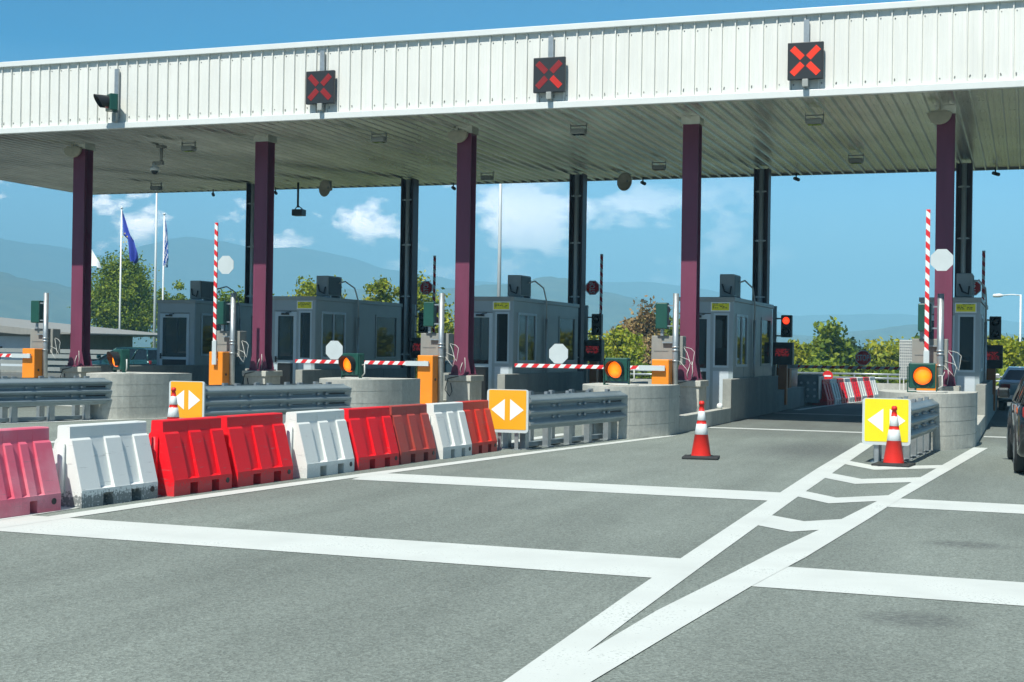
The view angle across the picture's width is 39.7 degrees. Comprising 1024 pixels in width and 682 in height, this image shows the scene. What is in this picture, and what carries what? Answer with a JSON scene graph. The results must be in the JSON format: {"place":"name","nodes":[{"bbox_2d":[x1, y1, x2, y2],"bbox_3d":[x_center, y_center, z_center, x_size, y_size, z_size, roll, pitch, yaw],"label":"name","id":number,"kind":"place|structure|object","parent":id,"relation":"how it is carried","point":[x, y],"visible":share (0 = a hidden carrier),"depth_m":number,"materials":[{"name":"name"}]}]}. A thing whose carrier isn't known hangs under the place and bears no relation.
{"place":"outdoors","nodes":[
{"label":"outdoors","id":0,"kind":"place"},
{"bbox_2d":[0,317,156,372],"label":"service building","id":1,"kind":"structure","parent":0,"point":[14,333],"depth_m":74.99,"materials":[{"name":"concrete"}]},
{"bbox_2d":[60,366,100,376],"bbox_3d":[-11.492,1.074,37.675,0.680,0.811,0.912,1,0,20],"label":"column pedestal","id":2,"kind":"object","parent":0,"point":[66,371],"depth_m":37.35,"materials":[{"name":"concrete"}]},
{"bbox_2d":[63,142,94,366],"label":"front column","id":3,"kind":"structure","parent":2,"relation":"on","point":[81,155],"depth_m":37.58,"materials":[{"name":"metal"}]},
{"bbox_2d":[242,370,282,383],"bbox_3d":[-6.324,1.142,35.794,0.680,0.811,0.912,1,0,20],"label":"column pedestal","id":4,"kind":"object","parent":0,"point":[261,377],"depth_m":35.48,"materials":[{"name":"concrete"}]},
{"bbox_2d":[247,134,276,370],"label":"front column","id":5,"kind":"structure","parent":4,"relation":"on","point":[261,359],"depth_m":35.69,"materials":[{"name":"metal"}]},
{"bbox_2d":[444,375,483,401],"bbox_3d":[-1.156,1.210,33.913,0.680,0.811,0.912,1,0,20],"label":"column pedestal","id":6,"kind":"object","parent":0,"point":[464,387],"depth_m":33.59,"materials":[{"name":"concrete"}]},
{"bbox_2d":[447,126,478,374],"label":"front column","id":7,"kind":"structure","parent":6,"relation":"on","point":[465,139],"depth_m":33.80,"materials":[{"name":"purple metal"}]},
{"bbox_2d":[0,372,1023,681],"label":"road surface","id":8,"kind":"object","parent":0,"point":[72,608],"visible":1,"depth_m":9.78,"materials":[{"name":"grey asphalt"}]},
{"bbox_2d":[0,426,60,518],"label":"plastic barrier","id":9,"kind":"object","parent":8,"relation":"on","point":[29,482],"visible":1,"depth_m":13.12,"materials":[{"name":"pink"}]},
{"bbox_2d":[0,376,111,422],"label":"crash cushion","id":10,"kind":"object","parent":8,"relation":"on","point":[52,392],"visible":1,"depth_m":28.35,"materials":[{"name":"metal"}]},
{"bbox_2d":[0,348,111,370],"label":"guard rail","id":11,"kind":"object","parent":8,"relation":"on","point":[49,356],"visible":0.02,"depth_m":60.35,"materials":[{"name":"silver metal"}]},
{"bbox_2d":[53,421,157,507],"bbox_3d":[-4.124,1.220,14.216,0.477,0.790,1.214,1,0,24],"label":"plastic barrier","id":12,"kind":"object","parent":8,"relation":"on","point":[98,464],"visible":0.98,"depth_m":14.06,"materials":[{"name":"white plastic"}]},
{"bbox_2d":[92,347,156,364],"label":"parked car","id":13,"kind":"object","parent":8,"relation":"on","point":[143,355],"visible":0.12,"depth_m":54.21,"materials":[{"name":"teal paint"}]},
{"bbox_2d":[8,364,244,407],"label":"island wall","id":14,"kind":"structure","parent":8,"relation":"on","point":[200,372],"depth_m":41.07,"materials":[{"name":"concrete"}]},
{"bbox_2d":[86,372,191,419],"bbox_3d":[-8.260,1.165,30.476,1.660,0.950,2.350,1,0,20],"label":"concrete nose","id":15,"kind":"object","parent":8,"relation":"on","point":[138,395],"visible":0.56,"depth_m":29.77,"materials":[{"name":"concrete"}]},
{"bbox_2d":[169,381,204,417],"bbox_3d":[-5.597,1.170,24.496,0.690,0.955,0.147,1,0,18],"label":"arrow sign","id":16,"kind":"object","parent":8,"relation":"on","point":[190,395],"visible":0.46,"depth_m":24.41,"materials":[{"name":"metal"}]},
{"bbox_2d":[149,416,231,496],"bbox_3d":[-3.541,1.234,15.339,0.477,0.790,1.085,1,0,24],"label":"plastic barrier","id":17,"kind":"object","parent":8,"relation":"on","point":[190,455],"visible":0.95,"depth_m":15.20,"materials":[{"name":"red plastic"}]},
{"bbox_2d":[216,412,292,486],"bbox_3d":[-3.061,1.248,16.452,0.477,0.790,1.185,1,0,24],"label":"plastic barrier","id":18,"kind":"object","parent":8,"relation":"on","point":[257,446],"visible":0.85,"depth_m":16.35,"materials":[{"name":"red"}]},
{"bbox_2d":[205,381,351,423],"bbox_3d":[-4.413,1.210,26.259,0.730,0.930,4.086,1,0,34],"label":"crash cushion","id":19,"kind":"object","parent":8,"relation":"on","point":[239,398],"visible":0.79,"depth_m":25.83,"materials":[{"name":"metal"}]},
{"bbox_2d":[284,409,353,477],"bbox_3d":[-2.464,1.263,17.656,0.477,0.790,1.215,1,0,23],"label":"plastic barrier","id":20,"kind":"object","parent":8,"relation":"on","point":[319,442],"visible":0.91,"depth_m":17.50,"materials":[{"name":"white"}]},
{"bbox_2d":[0,435,670,527],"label":"lane line","id":21,"kind":"object","parent":8,"relation":"on","point":[63,516],"visible":1,"depth_m":15.62,"materials":[{"name":"paint"}]},
{"bbox_2d":[0,515,679,577],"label":"rumble strip marking","id":22,"kind":"object","parent":8,"relation":"on","point":[576,561],"visible":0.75,"depth_m":11.29,"materials":[{"name":"paint"}]},
{"bbox_2d":[295,368,406,383],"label":"island wall","id":23,"kind":"structure","parent":8,"relation":"on","point":[309,376],"depth_m":37.89,"materials":[{"name":"concrete"}]},
{"bbox_2d":[319,377,419,407],"bbox_3d":[-3.092,1.233,28.595,1.660,0.950,2.350,1,0,20],"label":"concrete nose","id":24,"kind":"object","parent":8,"relation":"on","point":[371,392],"visible":0.35,"depth_m":28.05,"materials":[{"name":"concrete"}]},
{"bbox_2d":[338,353,367,378],"bbox_3d":[-3.167,0.500,28.201,0.679,0.510,0.400,1,0,38],"label":"warning light","id":25,"kind":"object","parent":24,"relation":"on","point":[351,364],"visible":0.99,"depth_m":28.17,"materials":[{"name":"green paint"}]},
{"bbox_2d":[341,406,398,470],"bbox_3d":[-1.972,1.277,18.769,0.477,0.790,1.125,1,0,25],"label":"plastic barrier","id":26,"kind":"object","parent":8,"relation":"on","point":[372,437],"visible":0.84,"depth_m":18.67,"materials":[{"name":"red"}]},
{"bbox_2d":[389,404,435,464],"bbox_3d":[-1.518,1.289,19.812,0.477,0.790,1.115,1,0,24],"label":"plastic barrier","id":27,"kind":"object","parent":8,"relation":"on","point":[413,432],"visible":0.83,"depth_m":19.73,"materials":[{"name":"red plastic"}]},
{"bbox_2d":[425,402,471,458],"bbox_3d":[-1.014,1.302,20.804,0.477,0.790,1.004,1,0,25],"label":"plastic barrier","id":28,"kind":"object","parent":8,"relation":"on","point":[450,429],"visible":0.87,"depth_m":20.68,"materials":[{"name":"white"}]},
{"bbox_2d":[455,400,496,454],"bbox_3d":[-0.637,1.313,21.721,0.477,0.790,0.945,1,0,25],"label":"plastic barrier","id":29,"kind":"object","parent":8,"relation":"on","point":[480,426],"visible":0.69,"depth_m":21.67,"materials":[{"name":"red"}]},
{"bbox_2d":[487,389,528,449],"bbox_3d":[-0.053,1.244,22.478,0.690,0.955,0.147,1,0,18],"label":"arrow sign","id":30,"kind":"object","parent":8,"relation":"on","point":[509,409],"visible":0.89,"depth_m":22.41,"materials":[{"name":"metal"}]},
{"bbox_2d":[502,388,629,449],"bbox_3d":[0.941,1.281,24.285,0.730,0.930,3.953,1,0,29],"label":"crash cushion","id":31,"kind":"object","parent":8,"relation":"on","point":[551,410],"visible":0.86,"depth_m":23.89,"materials":[{"name":"metal"}]},
{"bbox_2d":[354,473,779,500],"bbox_3d":[0.609,1.695,16.574,5.350,0.001,0.960,1,0,20],"label":"rumble strip marking","id":32,"kind":"object","parent":8,"relation":"on","point":[649,490],"visible":1,"depth_m":16.52,"materials":[{"name":"paint"}]},
{"bbox_2d":[497,371,647,392],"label":"island wall","id":33,"kind":"structure","parent":8,"relation":"on","point":[548,381],"depth_m":36.91,"materials":[{"name":"concrete"}]},
{"bbox_2d":[582,383,679,438],"bbox_3d":[2.076,1.301,26.713,1.660,0.950,2.350,1,0,20],"label":"concrete nose","id":34,"kind":"object","parent":8,"relation":"on","point":[654,410],"visible":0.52,"depth_m":26.05,"materials":[{"name":"concrete"}]},
{"bbox_2d":[603,358,638,385],"bbox_3d":[2.012,0.568,26.339,0.679,0.510,0.400,1,0,24],"label":"warning light","id":35,"kind":"object","parent":34,"relation":"on","point":[616,369],"visible":0.98,"depth_m":26.32,"materials":[{"name":"green paint"}]},
{"bbox_2d":[503,443,871,681],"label":"lane line","id":36,"kind":"object","parent":8,"relation":"on","point":[589,635],"visible":0.96,"depth_m":9.68,"materials":[{"name":"paint"}]},
{"bbox_2d":[682,401,719,459],"bbox_3d":[2.834,1.326,21.196,0.530,0.856,0.530,1,0,12],"label":"traffic cone","id":37,"kind":"object","parent":8,"relation":"on","point":[701,448],"visible":1,"depth_m":21.11,"materials":[{"name":"plastic"}]},
{"bbox_2d":[679,375,811,432],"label":"island wall","id":38,"kind":"structure","parent":8,"relation":"on","point":[746,397],"depth_m":34.22,"materials":[{"name":"concrete"}]},
{"bbox_2d":[537,447,986,681],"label":"lane line","id":39,"kind":"object","parent":8,"relation":"on","point":[599,660],"visible":1,"depth_m":9.19,"materials":[{"name":"paint"}]},
{"bbox_2d":[759,515,839,531],"bbox_3d":[2.643,1.708,13.306,0.894,0.001,1.350,1,0,20],"label":"hatch marking","id":40,"kind":"object","parent":8,"relation":"on","point":[782,523],"visible":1,"depth_m":13.21,"materials":[{"name":"paint"}]},
{"bbox_2d":[630,370,1001,390],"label":"parapet","id":41,"kind":"structure","parent":8,"relation":"on","point":[888,386],"depth_m":57.82,"materials":[{"name":"concrete"}]},
{"bbox_2d":[862,398,910,462],"bbox_3d":[5.508,1.319,20.826,0.690,0.955,0.147,1,0,19],"label":"arrow sign","id":42,"kind":"object","parent":8,"relation":"on","point":[876,414],"visible":0.77,"depth_m":20.78,"materials":[{"name":"metal"}]},
{"bbox_2d":[752,567,1023,605],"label":"rumble strip marking","id":43,"kind":"object","parent":8,"relation":"on","point":[929,587],"visible":1,"depth_m":9.79,"materials":[{"name":"paint"}]},
{"bbox_2d":[871,406,915,466],"bbox_3d":[5.497,1.362,20.386,0.530,0.856,0.530,1,0,26],"label":"traffic cone","id":44,"kind":"object","parent":8,"relation":"on","point":[893,455],"visible":1,"depth_m":20.30,"materials":[{"name":"plastic"}]},
{"bbox_2d":[870,396,938,461],"bbox_3d":[6.273,1.353,22.584,0.730,0.930,3.667,1,0,24],"label":"crash cushion","id":45,"kind":"object","parent":8,"relation":"on","point":[924,414],"visible":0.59,"depth_m":22.24,"materials":[{"name":"metal"}]},
{"bbox_2d":[878,389,977,450],"bbox_3d":[7.243,1.369,24.832,1.660,0.950,2.350,1,0,20],"label":"concrete nose","id":46,"kind":"object","parent":8,"relation":"on","point":[955,420],"visible":0.48,"depth_m":24.03,"materials":[{"name":"concrete"}]},
{"bbox_2d":[907,363,947,392],"bbox_3d":[7.189,0.637,24.489,0.679,0.510,0.372,1,0,12],"label":"warning light","id":47,"kind":"object","parent":46,"relation":"on","point":[922,375],"visible":0.99,"depth_m":24.47,"materials":[{"name":"green paint"}]},
{"bbox_2d":[888,499,1023,513],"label":"rumble strip marking","id":48,"kind":"object","parent":8,"relation":"on","point":[961,506],"visible":1,"depth_m":15.02,"materials":[{"name":"paint"}]},
{"bbox_2d":[976,380,997,442],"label":"island wall","id":49,"kind":"structure","parent":8,"relation":"on","point":[985,412],"depth_m":30.46,"materials":[{"name":"concrete"}]},
{"bbox_2d":[996,366,1023,409],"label":"silver car","id":50,"kind":"object","parent":8,"relation":"on","point":[1011,378],"visible":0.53,"depth_m":41.98,"materials":[{"name":"grey paint"}]},
{"bbox_2d":[997,374,1023,472],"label":"dark car","id":51,"kind":"object","parent":8,"relation":"on","point":[1015,437],"visible":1,"depth_m":19.64,"materials":[{"name":"black paint"}]},
{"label":"island slab","id":52,"kind":"structure","parent":8,"relation":"on","visible":0},
{"bbox_2d":[916,209,952,390],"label":"barrier gate","id":53,"kind":"structure","parent":52,"relation":"on","point":[941,259],"depth_m":28.48,"materials":[{"name":"metal"}]},
{"bbox_2d":[912,294,960,390],"bbox_3d":[8.694,0.389,28.993,0.975,2.700,0.498,1,0,20],"label":"signal pole","id":54,"kind":"object","parent":52,"relation":"on","point":[938,351],"visible":0.84,"depth_m":28.87,"materials":[{"name":"metal"}]},
{"bbox_2d":[919,279,987,391],"bbox_3d":[10.677,0.177,34.030,1.392,3.239,5.600,1,0,20],"label":"toll booth","id":55,"kind":"object","parent":52,"relation":"on","point":[969,341],"visible":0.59,"depth_m":31.48,"materials":[{"name":"paint"}]},
{"bbox_2d":[957,315,975,371],"bbox_3d":[10.092,0.053,31.456,0.370,1.280,0.040,1,0,20],"label":"front window","id":56,"kind":"structure","parent":55,"relation":"in","point":[966,323],"depth_m":31.45,"materials":[{"name":"glass"}]},
{"bbox_2d":[954,162,972,296],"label":"column","id":57,"kind":"structure","parent":52,"relation":"on","point":[963,218],"depth_m":38.48,"materials":[{"name":"metal"}]},
{"bbox_2d":[987,316,1002,410],"bbox_3d":[12.710,0.471,37.566,0.580,2.750,0.340,1,0,20],"label":"payment display","id":58,"kind":"object","parent":52,"relation":"on","point":[994,357],"visible":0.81,"depth_m":37.45,"materials":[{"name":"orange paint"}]},
{"bbox_2d":[0,237,1023,355],"bbox_3d":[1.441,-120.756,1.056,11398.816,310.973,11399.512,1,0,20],"label":"terrain","id":59,"kind":"structure","parent":0,"point":[29,273],"depth_m":3164.09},
{"bbox_2d":[69,245,160,345],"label":"broadleaf tree","id":60,"kind":"object","parent":59,"relation":"on","point":[137,301],"visible":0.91,"depth_m":116.65,"materials":[{"name":"green plant"}]},
{"bbox_2d":[362,274,398,302],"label":"broadleaf tree","id":61,"kind":"object","parent":59,"relation":"on","point":[382,288],"visible":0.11,"depth_m":87.74,"materials":[{"name":"green plant"}]},
{"bbox_2d":[391,270,454,352],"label":"broadleaf tree","id":62,"kind":"object","parent":59,"relation":"on","point":[447,315],"visible":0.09,"depth_m":82.29,"materials":[{"name":"green plant"}]},
{"bbox_2d":[588,325,650,362],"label":"broadleaf tree","id":63,"kind":"object","parent":59,"relation":"on","point":[619,343],"visible":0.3,"depth_m":75.86,"materials":[{"name":"green plant"}]},
{"bbox_2d":[606,295,668,364],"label":"rusty tree","id":64,"kind":"object","parent":59,"relation":"on","point":[646,322],"visible":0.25,"depth_m":83.77,"materials":[{"name":"brown plant"}]},
{"bbox_2d":[630,359,1014,385],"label":"roadside shrubs","id":65,"kind":"object","parent":59,"relation":"on","point":[1001,372],"visible":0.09,"depth_m":63.36,"materials":[{"name":"green plant"}]},
{"bbox_2d":[796,316,865,372],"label":"broadleaf tree","id":66,"kind":"object","parent":59,"relation":"on","point":[830,343],"visible":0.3,"depth_m":86.07,"materials":[{"name":"green plant"}]},
{"bbox_2d":[861,335,903,372],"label":"broadleaf tree","id":67,"kind":"object","parent":59,"relation":"on","point":[884,356],"visible":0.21,"depth_m":86.69,"materials":[{"name":"green plant"}]},
{"bbox_2d":[0,0,1023,321],"label":"sky","id":68,"kind":"structure","parent":0,"point":[841,244],"materials":[{"name":"blue"}]},
{"bbox_2d":[678,380,708,414],"bbox_3d":[4.012,1.279,32.032,0.680,0.811,0.912,1,0,20],"label":"column pedestal","id":69,"kind":"object","parent":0,"point":[692,394],"depth_m":31.67,"materials":[{"name":"concrete"}]},
{"bbox_2d":[678,116,703,380],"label":"front column","id":70,"kind":"structure","parent":69,"relation":"on","point":[691,228],"depth_m":31.91,"materials":[{"name":"metal"}]},
{"bbox_2d":[777,350,899,388],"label":"exit gate","id":71,"kind":"structure","parent":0,"point":[863,359],"depth_m":40.34,"materials":[{"name":"metal"}]},
{"bbox_2d":[943,386,960,390],"bbox_3d":[9.180,1.347,30.150,0.680,0.811,0.912,1,0,20],"label":"column pedestal","id":72,"kind":"object","parent":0,"point":[951,388],"depth_m":29.72,"materials":[{"name":"concrete"}]},
{"bbox_2d":[927,105,956,385],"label":"front column","id":73,"kind":"structure","parent":72,"relation":"on","point":[943,118],"depth_m":30.01,"materials":[{"name":"metal"}]},
{"bbox_2d":[0,0,1023,194],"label":"toll canopy","id":74,"kind":"object","parent":73,"relation":"on","point":[894,74],"visible":0.91,"depth_m":33.05,"materials":[{"name":"silver metal"}]},
{"bbox_2d":[306,51,335,110],"bbox_3d":[-4.398,-6.006,32.669,0.720,1.390,0.165,1,0,20],"label":"lane signal","id":75,"kind":"object","parent":74,"relation":"attached to","point":[320,88],"visible":1,"depth_m":32.60,"materials":[{"name":"metal"}]},
{"bbox_2d":[533,36,565,99],"bbox_3d":[0.826,-5.937,30.767,0.720,1.390,0.165,1,0,20],"label":"lane signal","id":76,"kind":"object","parent":74,"relation":"attached to","point":[549,75],"visible":1,"depth_m":30.70,"materials":[{"name":"metal"}]},
{"bbox_2d":[787,19,823,87],"bbox_3d":[5.994,-5.869,28.886,0.720,1.390,0.165,1,0,20],"label":"lane signal","id":77,"kind":"object","parent":74,"relation":"attached to","point":[805,61],"visible":1,"depth_m":28.82,"materials":[{"name":"metal"}]},
{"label":"island slab","id":78,"kind":"structure","parent":0,"visible":0},
{"bbox_2d":[515,344,671,383],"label":"barrier gate","id":79,"kind":"structure","parent":78,"relation":"on","point":[661,369],"depth_m":30.83,"materials":[{"name":"metal"}]},
{"bbox_2d":[651,293,694,384],"bbox_3d":[3.526,0.321,30.875,0.975,2.700,0.498,1,0,20],"label":"signal pole","id":80,"kind":"object","parent":78,"relation":"on","point":[673,347],"visible":0.97,"depth_m":30.75,"materials":[{"name":"metal"}]},
{"bbox_2d":[679,280,773,409],"bbox_3d":[5.509,0.108,35.911,1.392,3.239,5.600,1,0,20],"label":"toll booth","id":81,"kind":"object","parent":78,"relation":"on","point":[735,337],"visible":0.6,"depth_m":33.48,"materials":[{"name":"paint"}]},
{"bbox_2d":[699,314,710,409],"bbox_3d":[4.348,0.517,33.456,0.638,2.320,0.200,1,0,20],"label":"door","id":82,"kind":"structure","parent":81,"relation":"in","point":[704,319],"depth_m":33.46,"materials":[{"name":"paint"}]},
{"bbox_2d":[713,313,728,367],"bbox_3d":[4.924,-0.015,33.337,0.370,1.280,0.040,1,0,20],"label":"front window","id":83,"kind":"structure","parent":81,"relation":"in","point":[721,320],"depth_m":33.33,"materials":[{"name":"glass"}]},
{"bbox_2d":[736,314,747,366],"bbox_3d":[5.547,-0.011,34.218,0.038,1.260,1.400,1,0,20],"label":"side window","id":84,"kind":"structure","parent":81,"relation":"in","point":[741,320],"depth_m":34.20,"materials":[{"name":"glass"}]},
{"bbox_2d":[752,168,770,303],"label":"column","id":85,"kind":"structure","parent":78,"relation":"on","point":[761,234],"depth_m":40.33,"materials":[{"name":"metal"}]},
{"bbox_2d":[772,306,793,404],"bbox_3d":[7.542,0.403,39.447,0.580,2.750,0.340,1,0,20],"label":"traffic light","id":86,"kind":"object","parent":78,"relation":"on","point":[783,355],"visible":0.98,"depth_m":39.37,"materials":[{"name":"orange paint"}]},
{"bbox_2d":[797,374,823,402],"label":"crash cushion","id":87,"kind":"object","parent":78,"relation":"on","point":[811,384],"visible":0.73,"depth_m":43.00,"materials":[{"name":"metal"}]},
{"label":"island slab","id":88,"kind":"structure","parent":0,"visible":0},
{"bbox_2d":[295,341,437,403],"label":"barrier gate","id":89,"kind":"structure","parent":88,"relation":"on","point":[427,375],"depth_m":32.36,"materials":[{"name":"metal"}]},
{"bbox_2d":[421,293,458,402],"bbox_3d":[-1.642,0.252,32.756,0.975,2.700,0.498,1,0,20],"label":"signal pole","id":90,"kind":"object","parent":88,"relation":"on","point":[440,343],"visible":0.95,"depth_m":32.63,"materials":[{"name":"metal"}]},
{"bbox_2d":[473,281,579,399],"bbox_3d":[0.342,0.040,37.792,1.392,3.239,5.600,1,0,20],"label":"toll booth","id":91,"kind":"object","parent":88,"relation":"on","point":[509,332],"visible":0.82,"depth_m":35.59,"materials":[{"name":"paint"}]},
{"bbox_2d":[473,313,492,399],"bbox_3d":[-0.820,0.449,35.337,0.638,2.320,0.200,1,0,20],"label":"door","id":92,"kind":"structure","parent":91,"relation":"in","point":[483,322],"depth_m":35.37,"materials":[{"name":"paint"}]},
{"bbox_2d":[495,312,508,363],"bbox_3d":[-0.243,-0.083,35.218,0.370,1.280,0.040,1,0,20],"label":"front window","id":93,"kind":"structure","parent":91,"relation":"in","point":[501,318],"depth_m":35.22,"materials":[{"name":"glass"}]},
{"bbox_2d":[517,312,536,362],"bbox_3d":[0.379,-0.079,36.099,0.038,1.260,1.400,1,0,20],"label":"side window","id":94,"kind":"structure","parent":91,"relation":"in","point":[527,322],"depth_m":36.08,"materials":[{"name":"glass"}]},
{"bbox_2d":[559,316,575,361],"bbox_3d":[1.516,-0.045,39.223,0.038,1.260,1.450,1,0,20],"label":"side window","id":95,"kind":"structure","parent":91,"relation":"in","point":[566,324],"depth_m":39.40,"materials":[{"name":"grey"}]},
{"bbox_2d":[568,173,586,371],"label":"column","id":96,"kind":"structure","parent":88,"relation":"on","point":[577,239],"depth_m":42.21,"materials":[{"name":"metal"}]},
{"bbox_2d":[583,305,603,383],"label":"payment display","id":97,"kind":"object","parent":88,"relation":"on","point":[593,352],"visible":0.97,"depth_m":41.24,"materials":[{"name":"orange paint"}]},
{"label":"island slab","id":98,"kind":"structure","parent":0,"visible":0},
{"bbox_2d":[209,223,233,384],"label":"barrier gate","id":99,"kind":"structure","parent":98,"relation":"on","point":[219,362],"depth_m":34.13,"materials":[{"name":"metal"}]},
{"bbox_2d":[217,293,248,384],"bbox_3d":[-6.810,0.184,34.637,0.975,2.700,0.498,1,0,20],"label":"signal pole","id":100,"kind":"object","parent":98,"relation":"on","point":[232,342],"visible":0.91,"depth_m":34.51,"materials":[{"name":"metal"}]},
{"bbox_2d":[272,281,402,383],"bbox_3d":[-4.826,-0.028,39.674,1.392,3.239,5.600,1,0,20],"label":"toll booth","id":101,"kind":"object","parent":98,"relation":"on","point":[308,327],"visible":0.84,"depth_m":37.72,"materials":[{"name":"paint"}]},
{"bbox_2d":[274,311,296,383],"bbox_3d":[-5.988,0.381,37.218,0.638,2.320,0.200,1,0,20],"label":"door","id":102,"kind":"structure","parent":101,"relation":"in","point":[285,321],"depth_m":37.29,"materials":[{"name":"paint"}]},
{"bbox_2d":[298,311,311,359],"bbox_3d":[-5.411,-0.151,37.100,0.370,1.280,0.040,1,0,20],"label":"front window","id":103,"kind":"structure","parent":101,"relation":"in","point":[305,317],"depth_m":37.10,"materials":[{"name":"glass"}]},
{"bbox_2d":[321,311,345,358],"bbox_3d":[-4.789,-0.147,37.980,0.038,1.260,1.400,1,0,20],"label":"side window","id":104,"kind":"structure","parent":101,"relation":"in","point":[333,324],"depth_m":37.94,"materials":[{"name":"glass"}]},
{"bbox_2d":[375,315,397,358],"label":"side window","id":105,"kind":"structure","parent":101,"relation":"in","point":[386,325],"depth_m":41.12,"materials":[{"name":"grey"}]},
{"bbox_2d":[399,178,418,377],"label":"column","id":106,"kind":"structure","parent":98,"relation":"on","point":[409,243],"depth_m":44.08,"materials":[{"name":"metal"}]},
{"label":"island slab","id":107,"kind":"structure","parent":0,"visible":0},
{"bbox_2d":[0,348,42,377],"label":"barrier gate","id":108,"kind":"structure","parent":107,"relation":"on","point":[32,358],"depth_m":36.09,"materials":[{"name":"metal"}]},
{"bbox_2d":[30,293,59,376],"bbox_3d":[-11.977,0.116,36.518,0.975,2.700,0.498,1,0,20],"label":"signal pole","id":109,"kind":"object","parent":107,"relation":"on","point":[45,339],"visible":0.97,"depth_m":36.39,"materials":[{"name":"metal"}]},
{"bbox_2d":[157,286,252,368],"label":"toll booth","id":110,"kind":"object","parent":107,"relation":"on","point":[184,332],"visible":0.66,"depth_m":41.92,"materials":[{"name":"paint"}]},
{"bbox_2d":[159,313,189,364],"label":"door","id":111,"kind":"structure","parent":110,"relation":"in","point":[174,327],"depth_m":41.84,"materials":[{"name":"paint"}]},
{"bbox_2d":[244,183,254,303],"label":"column","id":112,"kind":"structure","parent":107,"relation":"on","point":[249,240],"depth_m":45.95,"materials":[{"name":"metal"}]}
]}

